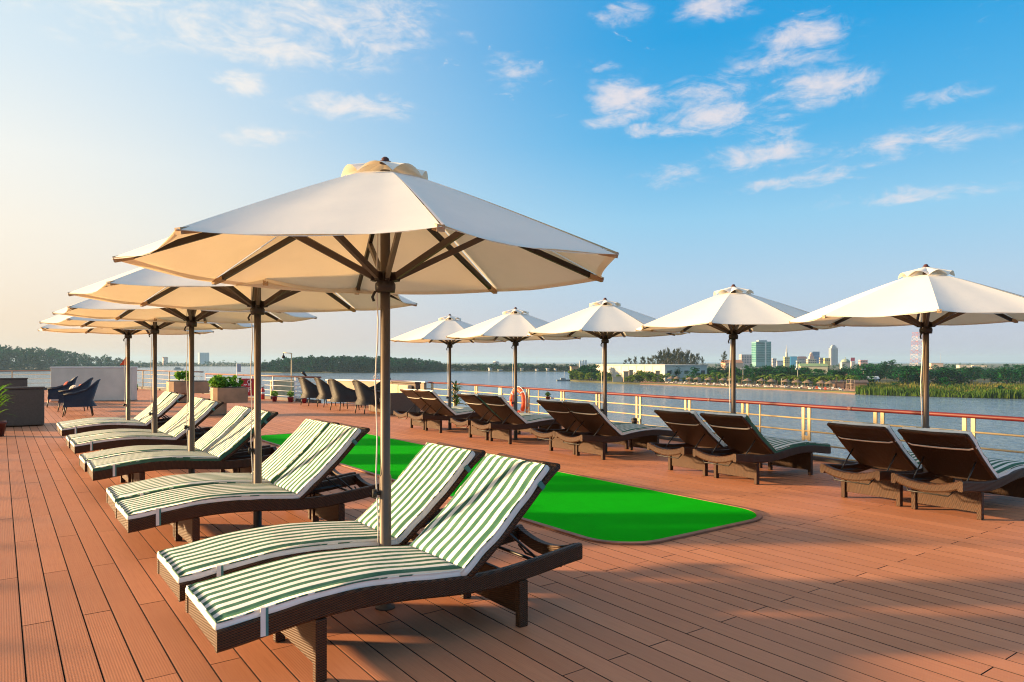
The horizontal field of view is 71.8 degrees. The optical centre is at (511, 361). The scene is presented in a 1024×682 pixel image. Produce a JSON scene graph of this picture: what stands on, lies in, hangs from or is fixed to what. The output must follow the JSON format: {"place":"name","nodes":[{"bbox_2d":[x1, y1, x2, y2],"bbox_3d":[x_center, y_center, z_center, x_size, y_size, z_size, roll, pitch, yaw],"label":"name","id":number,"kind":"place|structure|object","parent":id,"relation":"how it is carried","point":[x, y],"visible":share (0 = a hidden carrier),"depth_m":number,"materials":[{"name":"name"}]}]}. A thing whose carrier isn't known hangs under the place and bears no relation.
{"place":"outdoors","nodes":[
{"label":"outdoors","id":0,"kind":"place"},
{"bbox_2d":[134,363,253,365],"bbox_3d":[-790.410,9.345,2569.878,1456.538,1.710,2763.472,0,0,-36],"label":"city bank","id":1,"kind":"structure","parent":0,"point":[209,365],"depth_m":1797.92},
{"bbox_2d":[198,353,208,363],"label":"tower block","id":2,"kind":"structure","parent":1,"relation":"on","point":[202,357],"depth_m":1892.42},
{"bbox_2d":[123,360,317,365],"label":"city tree line","id":3,"kind":"object","parent":1,"relation":"on","point":[171,363],"visible":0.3,"depth_m":1260.25,"materials":[{"name":"green plant"}]},
{"bbox_2d":[272,370,446,372],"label":"wooded island","id":4,"kind":"structure","parent":0,"point":[351,372],"depth_m":548.10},
{"bbox_2d":[261,355,446,371],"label":"island wood","id":5,"kind":"object","parent":4,"relation":"on","point":[344,363],"visible":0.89,"depth_m":559.25,"materials":[{"name":"green plant"}]},
{"bbox_2d":[434,363,572,371],"bbox_3d":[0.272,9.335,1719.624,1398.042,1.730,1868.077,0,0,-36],"label":"bank","id":6,"kind":"structure","parent":0,"point":[538,364],"depth_m":1793.68,"materials":[{"name":"plant"}]},
{"bbox_2d":[427,363,577,370],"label":"tree line","id":7,"kind":"object","parent":6,"relation":"on","point":[506,367],"visible":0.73,"depth_m":620.23,"materials":[{"name":"green plant"}]},
{"bbox_2d":[0,362,1023,460],"bbox_3d":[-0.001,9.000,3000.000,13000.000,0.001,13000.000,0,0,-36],"label":"river","id":8,"kind":"structure","parent":0,"point":[1000,407],"depth_m":161.79,"materials":[{"name":"liquid"}]},
{"bbox_2d":[0,0,1023,361],"label":"sky","id":9,"kind":"structure","parent":0,"point":[806,155],"materials":[{"name":"blue"}]},
{"bbox_2d":[721,360,742,369],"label":"town house","id":10,"kind":"structure","parent":0,"point":[739,364],"depth_m":693.13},
{"bbox_2d":[640,381,854,394],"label":"beach","id":11,"kind":"structure","parent":0,"point":[848,389],"depth_m":233.72,"materials":[{"name":"sand"}]},
{"bbox_2d":[752,340,770,366],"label":"glass tower","id":12,"kind":"structure","parent":0,"point":[761,352],"depth_m":992.55,"materials":[{"name":"glass"}]},
{"bbox_2d":[783,345,789,367],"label":"church","id":13,"kind":"structure","parent":0,"point":[786,360],"depth_m":897.38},
{"bbox_2d":[570,363,1023,398],"bbox_3d":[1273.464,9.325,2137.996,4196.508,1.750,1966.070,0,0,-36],"label":"bank","id":14,"kind":"structure","parent":0,"point":[980,380],"depth_m":293.81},
{"bbox_2d":[636,370,645,381],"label":"bush","id":15,"kind":"object","parent":14,"relation":"on","point":[639,377],"visible":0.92,"depth_m":282.40,"materials":[{"name":"green plant"}]},
{"bbox_2d":[596,364,707,380],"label":"warehouse","id":16,"kind":"structure","parent":14,"relation":"on","point":[617,369],"depth_m":311.01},
{"bbox_2d":[675,348,685,363],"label":"casuarina tree","id":17,"kind":"object","parent":14,"relation":"on","point":[678,356],"visible":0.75,"depth_m":415.67,"materials":[{"name":"green plant"}]},
{"bbox_2d":[684,367,699,377],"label":"broadleaf tree","id":18,"kind":"object","parent":14,"relation":"on","point":[692,374],"visible":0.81,"depth_m":293.73,"materials":[{"name":"green plant"}]},
{"bbox_2d":[739,354,751,366],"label":"apartment block","id":19,"kind":"structure","parent":14,"relation":"on","point":[746,359],"depth_m":954.48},
{"bbox_2d":[748,368,763,382],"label":"broadleaf tree","id":20,"kind":"object","parent":14,"relation":"on","point":[754,371],"visible":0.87,"depth_m":268.82,"materials":[{"name":"green plant"}]},
{"bbox_2d":[790,356,796,367],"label":"building","id":21,"kind":"structure","parent":14,"relation":"on","point":[793,359],"depth_m":877.08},
{"bbox_2d":[796,367,813,380],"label":"broadleaf tree","id":22,"kind":"object","parent":14,"relation":"on","point":[801,371],"visible":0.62,"depth_m":263.82,"materials":[{"name":"green plant"}]},
{"bbox_2d":[798,363,827,372],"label":"market hall","id":23,"kind":"structure","parent":14,"relation":"on","point":[822,366],"depth_m":514.97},
{"bbox_2d":[824,370,837,385],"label":"broadleaf tree","id":24,"kind":"object","parent":14,"relation":"on","point":[833,371],"visible":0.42,"depth_m":243.76,"materials":[{"name":"green plant"}]},
{"bbox_2d":[829,345,837,364],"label":"skyscraper","id":25,"kind":"structure","parent":14,"relation":"on","point":[833,353],"depth_m":1494.38,"materials":[{"name":"grey glass"}]},
{"bbox_2d":[840,357,849,368],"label":"domed hall","id":26,"kind":"structure","parent":14,"relation":"on","point":[845,361],"depth_m":756.63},
{"bbox_2d":[832,380,868,387],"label":"beach bar","id":27,"kind":"object","parent":14,"relation":"on","point":[840,383],"visible":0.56,"depth_m":220.12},
{"bbox_2d":[849,366,869,380],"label":"broadleaf tree","id":28,"kind":"object","parent":14,"relation":"on","point":[864,372],"visible":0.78,"depth_m":235.68,"materials":[{"name":"green plant"}]},
{"bbox_2d":[706,362,1022,372],"bbox_3d":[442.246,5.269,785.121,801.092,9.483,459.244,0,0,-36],"label":"inland trees","id":29,"kind":"object","parent":14,"relation":"on","point":[856,367],"visible":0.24,"depth_m":524.27,"materials":[{"name":"green plant"}]},
{"bbox_2d":[853,369,875,382],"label":"broadleaf tree","id":30,"kind":"object","parent":14,"relation":"on","point":[871,376],"visible":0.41,"depth_m":242.69,"materials":[{"name":"green plant"}]},
{"bbox_2d":[871,365,888,380],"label":"broadleaf tree","id":31,"kind":"object","parent":14,"relation":"on","point":[878,373],"visible":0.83,"depth_m":300.86,"materials":[{"name":"green plant"}]},
{"bbox_2d":[892,366,920,385],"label":"broadleaf tree","id":32,"kind":"object","parent":14,"relation":"on","point":[905,375],"visible":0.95,"depth_m":236.63,"materials":[{"name":"green plant"}]},
{"bbox_2d":[910,332,922,364],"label":"lattice tower","id":33,"kind":"structure","parent":14,"relation":"on","point":[917,345],"depth_m":896.91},
{"bbox_2d":[911,365,935,383],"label":"broadleaf tree","id":34,"kind":"object","parent":14,"relation":"on","point":[918,370],"visible":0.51,"depth_m":240.07,"materials":[{"name":"green plant"}]},
{"bbox_2d":[855,380,1023,398],"bbox_3d":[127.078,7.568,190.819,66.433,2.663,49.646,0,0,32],"label":"green reeds","id":35,"kind":"object","parent":14,"relation":"on","point":[870,389],"visible":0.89,"depth_m":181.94,"materials":[{"name":"plant"}]},
{"bbox_2d":[929,367,956,384],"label":"broadleaf tree","id":36,"kind":"object","parent":14,"relation":"on","point":[948,376],"visible":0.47,"depth_m":236.33,"materials":[{"name":"green plant"}]},
{"bbox_2d":[933,368,957,383],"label":"broadleaf tree","id":37,"kind":"object","parent":14,"relation":"on","point":[941,372],"visible":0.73,"depth_m":234.79,"materials":[{"name":"green plant"}]},
{"bbox_2d":[938,377,954,386],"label":"bush","id":38,"kind":"object","parent":14,"relation":"on","point":[943,381],"visible":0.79,"depth_m":200.24,"materials":[{"name":"green plant"}]},
{"bbox_2d":[949,368,974,383],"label":"broadleaf tree","id":39,"kind":"object","parent":14,"relation":"on","point":[959,379],"visible":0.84,"depth_m":236.37,"materials":[{"name":"green plant"}]},
{"bbox_2d":[957,367,973,381],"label":"broadleaf tree","id":40,"kind":"object","parent":14,"relation":"on","point":[966,371],"visible":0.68,"depth_m":267.52,"materials":[{"name":"green plant"}]},
{"bbox_2d":[969,368,980,381],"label":"broadleaf tree","id":41,"kind":"object","parent":14,"relation":"on","point":[977,371],"visible":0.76,"depth_m":291.00,"materials":[{"name":"green plant"}]},
{"bbox_2d":[980,371,996,382],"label":"broadleaf tree","id":42,"kind":"object","parent":14,"relation":"on","point":[987,375],"visible":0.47,"depth_m":273.95,"materials":[{"name":"green plant"}]},
{"bbox_2d":[988,371,1003,382],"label":"broadleaf tree","id":43,"kind":"object","parent":14,"relation":"on","point":[993,376],"visible":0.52,"depth_m":267.44,"materials":[{"name":"green plant"}]},
{"bbox_2d":[995,367,1019,384],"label":"broadleaf tree","id":44,"kind":"object","parent":14,"relation":"on","point":[1005,375],"visible":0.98,"depth_m":240.77,"materials":[{"name":"green plant"}]},
{"bbox_2d":[1001,370,1021,382],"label":"broadleaf tree","id":45,"kind":"object","parent":14,"relation":"on","point":[1015,379],"visible":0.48,"depth_m":256.73,"materials":[{"name":"green plant"}]},
{"bbox_2d":[1013,367,1023,383],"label":"broadleaf tree","id":46,"kind":"object","parent":14,"relation":"on","point":[1020,371],"visible":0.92,"depth_m":253.77,"materials":[{"name":"green plant"}]},
{"bbox_2d":[806,352,815,362],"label":"church","id":47,"kind":"structure","parent":0,"point":[810,359],"depth_m":837.30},
{"bbox_3d":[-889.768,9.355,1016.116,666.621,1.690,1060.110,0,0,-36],"label":"wooded shore","id":48,"kind":"structure","parent":0,"visible":0},
{"bbox_2d":[0,345,152,369],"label":"wood","id":49,"kind":"object","parent":48,"relation":"on","point":[29,359],"visible":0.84,"depth_m":748.92,"materials":[{"name":"green plant"}]},
{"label":"ship hull","id":50,"kind":"structure","parent":0,"visible":0},
{"bbox_2d":[5,427,103,681],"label":"deck base","id":51,"kind":"object","parent":50,"relation":"on","point":[44,581],"visible":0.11,"depth_m":4.63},
{"bbox_2d":[0,389,1023,681],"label":"deck","id":52,"kind":"structure","parent":51,"relation":"on","point":[816,577],"depth_m":4.51,"materials":[{"name":"brown wood"}]},
{"bbox_2d":[0,383,12,436],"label":"potted plant","id":53,"kind":"object","parent":52,"relation":"on","point":[2,426],"visible":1,"depth_m":14.11,"materials":[{"name":"green plant"}]},
{"bbox_2d":[0,378,27,386],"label":"sofa","id":54,"kind":"object","parent":52,"relation":"on","point":[18,382],"visible":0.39,"depth_m":24.92,"materials":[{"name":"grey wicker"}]},
{"bbox_2d":[0,386,44,426],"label":"sofa","id":55,"kind":"object","parent":52,"relation":"on","point":[25,407],"visible":1,"depth_m":16.18,"materials":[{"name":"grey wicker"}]},
{"bbox_2d":[46,376,77,406],"bbox_3d":[-14.833,0.996,23.336,0.886,1.013,0.760,0,0,-34],"label":"armchair","id":56,"kind":"object","parent":52,"relation":"on","point":[53,393],"visible":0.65,"depth_m":22.98,"materials":[{"name":"blue wicker"}]},
{"bbox_2d":[57,377,92,411],"bbox_3d":[-13.187,0.996,21.423,0.886,1.013,0.760,0,0,-21],"label":"armchair","id":57,"kind":"object","parent":52,"relation":"on","point":[85,385],"visible":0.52,"depth_m":21.10,"materials":[{"name":"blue wicker"}]},
{"bbox_2d":[62,379,100,416],"bbox_3d":[-11.811,0.996,19.430,0.886,1.013,0.760,0,0,-28],"label":"armchair","id":58,"kind":"object","parent":52,"relation":"on","point":[83,398],"visible":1,"depth_m":19.15,"materials":[{"name":"blue wicker"}]},
{"bbox_2d":[50,367,137,400],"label":"screen wall","id":59,"kind":"structure","parent":52,"relation":"on","point":[111,386],"depth_m":26.58,"materials":[{"name":"white paint"}]},
{"bbox_2d":[0,370,203,387],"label":"ship railing","id":60,"kind":"object","parent":52,"relation":"on","point":[143,378],"visible":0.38,"depth_m":36.59,"materials":[{"name":"metal"}]},
{"bbox_2d":[57,391,177,430],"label":"sun lounger","id":61,"kind":"object","parent":52,"relation":"on","point":[162,397],"visible":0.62,"depth_m":13.27,"materials":[{"name":"fabric"}]},
{"bbox_2d":[59,393,185,435],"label":"sun lounger","id":62,"kind":"object","parent":52,"relation":"on","point":[166,405],"visible":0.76,"depth_m":12.38,"materials":[{"name":"fabric"}]},
{"bbox_2d":[38,321,213,419],"bbox_3d":[-7.036,0.129,12.967,2.823,2.742,2.823,0,0,-30],"label":"parasol","id":63,"kind":"object","parent":52,"relation":"on","point":[127,333],"visible":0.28,"depth_m":12.96,"materials":[{"name":"beige fabric"}]},
{"bbox_2d":[66,397,212,450],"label":"sun lounger","id":64,"kind":"object","parent":52,"relation":"on","point":[174,421],"visible":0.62,"depth_m":10.99,"materials":[{"name":"fabric"}]},
{"bbox_2d":[39,311,253,432],"bbox_3d":[-5.424,0.129,10.740,2.823,2.742,2.823,0,0,-44],"label":"parasol","id":65,"kind":"object","parent":52,"relation":"on","point":[66,320],"visible":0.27,"depth_m":10.73,"materials":[{"name":"beige fabric"}]},
{"bbox_2d":[70,400,223,453],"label":"sun lounger","id":66,"kind":"object","parent":52,"relation":"on","point":[177,433],"visible":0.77,"depth_m":10.16,"materials":[{"name":"fabric"}]},
{"bbox_2d":[79,405,270,482],"bbox_3d":[-4.173,1.049,8.852,2.082,0.903,0.644,0,0,-36],"label":"sun lounger","id":67,"kind":"object","parent":52,"relation":"on","point":[229,421],"visible":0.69,"depth_m":8.85,"materials":[{"name":"fabric"}]},
{"bbox_2d":[44,387,320,402],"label":"stern kerb","id":68,"kind":"structure","parent":52,"relation":"on","point":[269,397],"depth_m":27.43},
{"bbox_2d":[87,409,278,482],"bbox_3d":[-3.712,1.051,8.245,2.082,0.898,0.644,0,0,-35],"label":"sun lounger","id":69,"kind":"object","parent":52,"relation":"on","point":[222,454],"visible":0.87,"depth_m":8.05,"materials":[{"name":"fabric"}]},
{"bbox_2d":[52,287,316,473],"bbox_3d":[-3.888,0.129,8.581,2.823,2.742,2.823,0,0,-34],"label":"parasol","id":70,"kind":"object","parent":52,"relation":"on","point":[99,309],"visible":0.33,"depth_m":8.58,"materials":[{"name":"beige fabric"}]},
{"bbox_2d":[166,370,209,402],"bbox_3d":[-11.999,0.910,25.963,1.558,1.180,1.288,0,0,-28],"label":"planter","id":71,"kind":"object","parent":52,"relation":"on","point":[200,386],"visible":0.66,"depth_m":25.54,"materials":[{"name":"concrete"}]},
{"bbox_2d":[207,374,247,415],"bbox_3d":[-8.150,0.929,19.930,1.238,1.142,0.865,0,0,-28],"label":"planter","id":72,"kind":"object","parent":52,"relation":"on","point":[224,390],"visible":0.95,"depth_m":19.66,"materials":[{"name":"brown metal"}]},
{"bbox_2d":[106,418,355,536],"bbox_3d":[-2.567,1.046,6.617,2.082,0.908,0.644,0,0,-36],"label":"sun lounger","id":73,"kind":"object","parent":52,"relation":"on","point":[290,451],"visible":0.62,"depth_m":6.56,"materials":[{"name":"fabric"}]},
{"bbox_2d":[68,236,416,528],"bbox_3d":[-2.291,0.129,6.366,2.823,2.742,2.823,0,0,-39],"label":"parasol","id":74,"kind":"object","parent":52,"relation":"on","point":[139,286],"visible":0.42,"depth_m":6.37,"materials":[{"name":"beige fabric"}]},
{"bbox_2d":[115,423,378,542],"bbox_3d":[-2.147,1.044,6.016,2.082,0.912,0.644,0,0,-37],"label":"sun lounger","id":75,"kind":"object","parent":52,"relation":"on","point":[306,474],"visible":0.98,"depth_m":5.89,"materials":[{"name":"fabric"}]},
{"bbox_2d":[241,378,253,396],"bbox_3d":[-10.600,1.100,28.509,0.680,0.800,0.281,0,0,-6],"label":"fire cabinet","id":76,"kind":"object","parent":52,"relation":"on","point":[246,382],"visible":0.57,"depth_m":28.39,"materials":[{"name":"metal"}]},
{"bbox_2d":[205,373,320,396],"bbox_3d":[-10.464,1.023,28.861,0.076,0.954,10.352,0,0,-45],"label":"ship railing","id":77,"kind":"object","parent":52,"relation":"on","point":[273,380],"visible":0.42,"depth_m":27.72,"materials":[{"name":"metal"}]},
{"bbox_2d":[270,390,277,401],"bbox_3d":[-8.831,1.289,26.300,0.286,0.422,0.286,0,0,-27],"label":"potted plant","id":78,"kind":"object","parent":52,"relation":"on","point":[274,395],"visible":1,"depth_m":26.26,"materials":[{"name":"green plant"}]},
{"bbox_2d":[270,380,293,395],"bbox_3d":[-9.366,1.090,28.805,0.880,0.660,0.560,0,0,-32],"label":"deck locker","id":79,"kind":"object","parent":52,"relation":"on","point":[285,387],"visible":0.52,"depth_m":28.59,"materials":[{"name":"metal"}]},
{"bbox_2d":[286,390,293,401],"bbox_3d":[-8.108,1.283,25.902,0.291,0.433,0.297,0,0,20],"label":"potted plant","id":80,"kind":"object","parent":52,"relation":"on","point":[290,397],"visible":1,"depth_m":25.86,"materials":[{"name":"green plant"}]},
{"bbox_2d":[294,380,308,400],"bbox_3d":[-7.859,1.110,26.393,0.540,0.780,0.075,0,0,-11],"label":"slatted rack","id":81,"kind":"object","parent":52,"relation":"on","point":[297,389],"visible":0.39,"depth_m":26.32,"materials":[{"name":"metal"}]},
{"bbox_2d":[298,377,326,405],"bbox_3d":[-6.826,1.011,24.052,0.759,0.984,0.886,0,0,42],"label":"armchair","id":82,"kind":"object","parent":52,"relation":"on","point":[309,389],"visible":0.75,"depth_m":23.75,"materials":[{"name":"brown wicker"}]},
{"bbox_2d":[157,442,485,601],"bbox_3d":[-1.073,1.050,4.540,2.082,0.901,0.644,0,0,-36],"label":"sun lounger","id":83,"kind":"object","parent":52,"relation":"on","point":[427,481],"visible":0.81,"depth_m":4.40,"materials":[{"name":"fabric"}]},
{"bbox_2d":[314,377,343,406],"bbox_3d":[-6.059,1.011,23.259,0.886,0.984,0.759,0,0,-40],"label":"armchair","id":84,"kind":"object","parent":52,"relation":"on","point":[323,388],"visible":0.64,"depth_m":22.94,"materials":[{"name":"brown wicker"}]},
{"bbox_2d":[328,378,359,410],"bbox_3d":[-5.206,1.011,21.651,0.760,0.984,0.886,0,0,40],"label":"armchair","id":85,"kind":"object","parent":52,"relation":"on","point":[340,392],"visible":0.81,"depth_m":21.37,"materials":[{"name":"brown wicker"}]},
{"bbox_2d":[112,157,618,610],"bbox_3d":[-0.771,0.129,4.306,2.823,2.742,2.823,0,0,-36],"label":"parasol","id":86,"kind":"object","parent":52,"relation":"on","point":[384,227],"visible":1,"depth_m":4.27,"materials":[{"name":"beige fabric"}]},
{"bbox_2d":[352,380,379,413],"bbox_3d":[-4.163,1.011,20.355,0.886,0.984,0.760,0,0,-44],"label":"armchair","id":87,"kind":"object","parent":52,"relation":"on","point":[365,394],"visible":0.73,"depth_m":20.05,"materials":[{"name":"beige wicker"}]},
{"bbox_2d":[325,379,427,402],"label":"wall","id":88,"kind":"structure","parent":52,"relation":"on","point":[347,383],"depth_m":23.98,"materials":[{"name":"white paint"}]},
{"bbox_2d":[185,453,582,681],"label":"sun lounger","id":89,"kind":"object","parent":52,"relation":"on","point":[469,530],"visible":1,"depth_m":3.72,"materials":[{"name":"fabric"}]},
{"bbox_2d":[369,381,420,414],"bbox_3d":[-3.411,1.035,20.468,0.935,0.890,1.724,0,0,-32],"label":"sofa","id":90,"kind":"object","parent":52,"relation":"on","point":[400,400],"visible":0.66,"depth_m":19.87,"materials":[{"name":"grey wicker"}]},
{"bbox_2d":[393,389,470,429],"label":"sun lounger","id":91,"kind":"object","parent":52,"relation":"on","point":[414,397],"visible":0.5,"depth_m":15.65,"materials":[{"name":"wood"}]},
{"bbox_2d":[408,389,482,432],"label":"sun lounger","id":92,"kind":"object","parent":52,"relation":"on","point":[438,404],"visible":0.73,"depth_m":14.99,"materials":[{"name":"wicker"}]},
{"bbox_2d":[390,314,505,429],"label":"parasol","id":93,"kind":"object","parent":52,"relation":"on","point":[440,330],"visible":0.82,"depth_m":15.15,"materials":[{"name":"beige fabric"}]},
{"bbox_2d":[445,381,468,405],"bbox_3d":[-1.448,0.997,18.006,0.741,1.006,0.706,0,0,-24],"label":"cane plant","id":94,"kind":"object","parent":52,"relation":"on","point":[455,397],"visible":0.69,"depth_m":17.96,"materials":[{"name":"green plant"}]},
{"bbox_2d":[450,393,541,439],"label":"sun lounger","id":95,"kind":"object","parent":52,"relation":"on","point":[480,407],"visible":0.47,"depth_m":13.61,"materials":[{"name":"wicker"}]},
{"bbox_2d":[253,433,762,544],"bbox_3d":[-1.322,1.490,10.438,2.170,0.015,10.450,0,0,-36],"label":"turf mat","id":96,"kind":"object","parent":52,"relation":"on","point":[592,509],"visible":0.55,"depth_m":7.18,"materials":[{"name":"carpet"}]},
{"bbox_2d":[446,307,582,439],"bbox_3d":[0.069,0.232,13.581,2.632,2.537,2.632,0,0,-36],"label":"parasol","id":97,"kind":"object","parent":52,"relation":"on","point":[515,325],"visible":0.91,"depth_m":13.15,"materials":[{"name":"beige fabric"}]},
{"bbox_2d":[471,394,561,443],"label":"sun lounger","id":98,"kind":"object","parent":52,"relation":"on","point":[506,412],"visible":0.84,"depth_m":12.99,"materials":[{"name":"wicker"}]},
{"bbox_2d":[530,399,641,454],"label":"sun lounger","id":99,"kind":"object","parent":52,"relation":"on","point":[562,414],"visible":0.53,"depth_m":11.59,"materials":[{"name":"wicker"}]},
{"bbox_2d":[527,298,689,452],"bbox_3d":[1.523,0.232,11.572,2.632,2.537,2.632,0,0,-39],"label":"parasol","id":100,"kind":"object","parent":52,"relation":"on","point":[605,320],"visible":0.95,"depth_m":11.12,"materials":[{"name":"beige fabric"}]},
{"bbox_2d":[555,401,677,459],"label":"sun lounger","id":101,"kind":"object","parent":52,"relation":"on","point":[597,422],"visible":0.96,"depth_m":11.04,"materials":[{"name":"wicker"}]},
{"bbox_2d":[373,379,1023,461],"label":"ship railing","id":102,"kind":"object","parent":52,"relation":"on","point":[963,416],"visible":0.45,"depth_m":11.16,"materials":[{"name":"metal"}]},
{"bbox_2d":[509,386,526,412],"bbox_3d":[0.149,1.030,18.071,0.132,0.785,0.785,0,0,-31],"label":"life ring","id":103,"kind":"object","parent":102,"relation":"hanging from","point":[523,399],"visible":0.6,"depth_m":17.86,"materials":[{"name":"orange plastic"}]},
{"bbox_2d":[647,408,774,475],"bbox_3d":[2.850,1.071,9.857,2.082,0.858,0.640,0,0,-36],"label":"sun lounger","id":104,"kind":"object","parent":52,"relation":"on","point":[691,429],"visible":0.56,"depth_m":9.44,"materials":[{"name":"wicker"}]},
{"bbox_2d":[635,284,844,413],"bbox_3d":[2.989,0.232,9.547,2.632,2.537,2.632,0,0,-34],"label":"parasol","id":105,"kind":"object","parent":52,"relation":"on","point":[733,311],"visible":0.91,"depth_m":9.12,"materials":[{"name":"beige fabric"}]},
{"bbox_2d":[693,412,830,484],"bbox_3d":[3.288,1.068,9.209,2.082,0.863,0.640,0,0,-36],"label":"sun lounger","id":106,"kind":"object","parent":52,"relation":"on","point":[739,435],"visible":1,"depth_m":8.88,"materials":[{"name":"wicker"}]},
{"bbox_2d":[659,436,961,480],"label":"deck kerb","id":107,"kind":"structure","parent":52,"relation":"on","point":[830,460],"depth_m":10.50,"materials":[{"name":"wood"}]},
{"bbox_2d":[820,421,954,506],"bbox_3d":[4.332,1.073,7.908,2.082,0.854,0.641,0,0,-35],"label":"sun lounger","id":108,"kind":"object","parent":52,"relation":"on","point":[867,446],"visible":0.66,"depth_m":7.50,"materials":[{"name":"wicker"}]},
{"bbox_2d":[789,264,1023,481],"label":"parasol","id":109,"kind":"object","parent":52,"relation":"on","point":[925,298],"visible":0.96,"depth_m":7.20,"materials":[{"name":"beige fabric"}]},
{"bbox_2d":[891,426,1023,519],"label":"sun lounger","id":110,"kind":"object","parent":52,"relation":"on","point":[957,454],"visible":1,"depth_m":6.90,"materials":[{"name":"wicker"}]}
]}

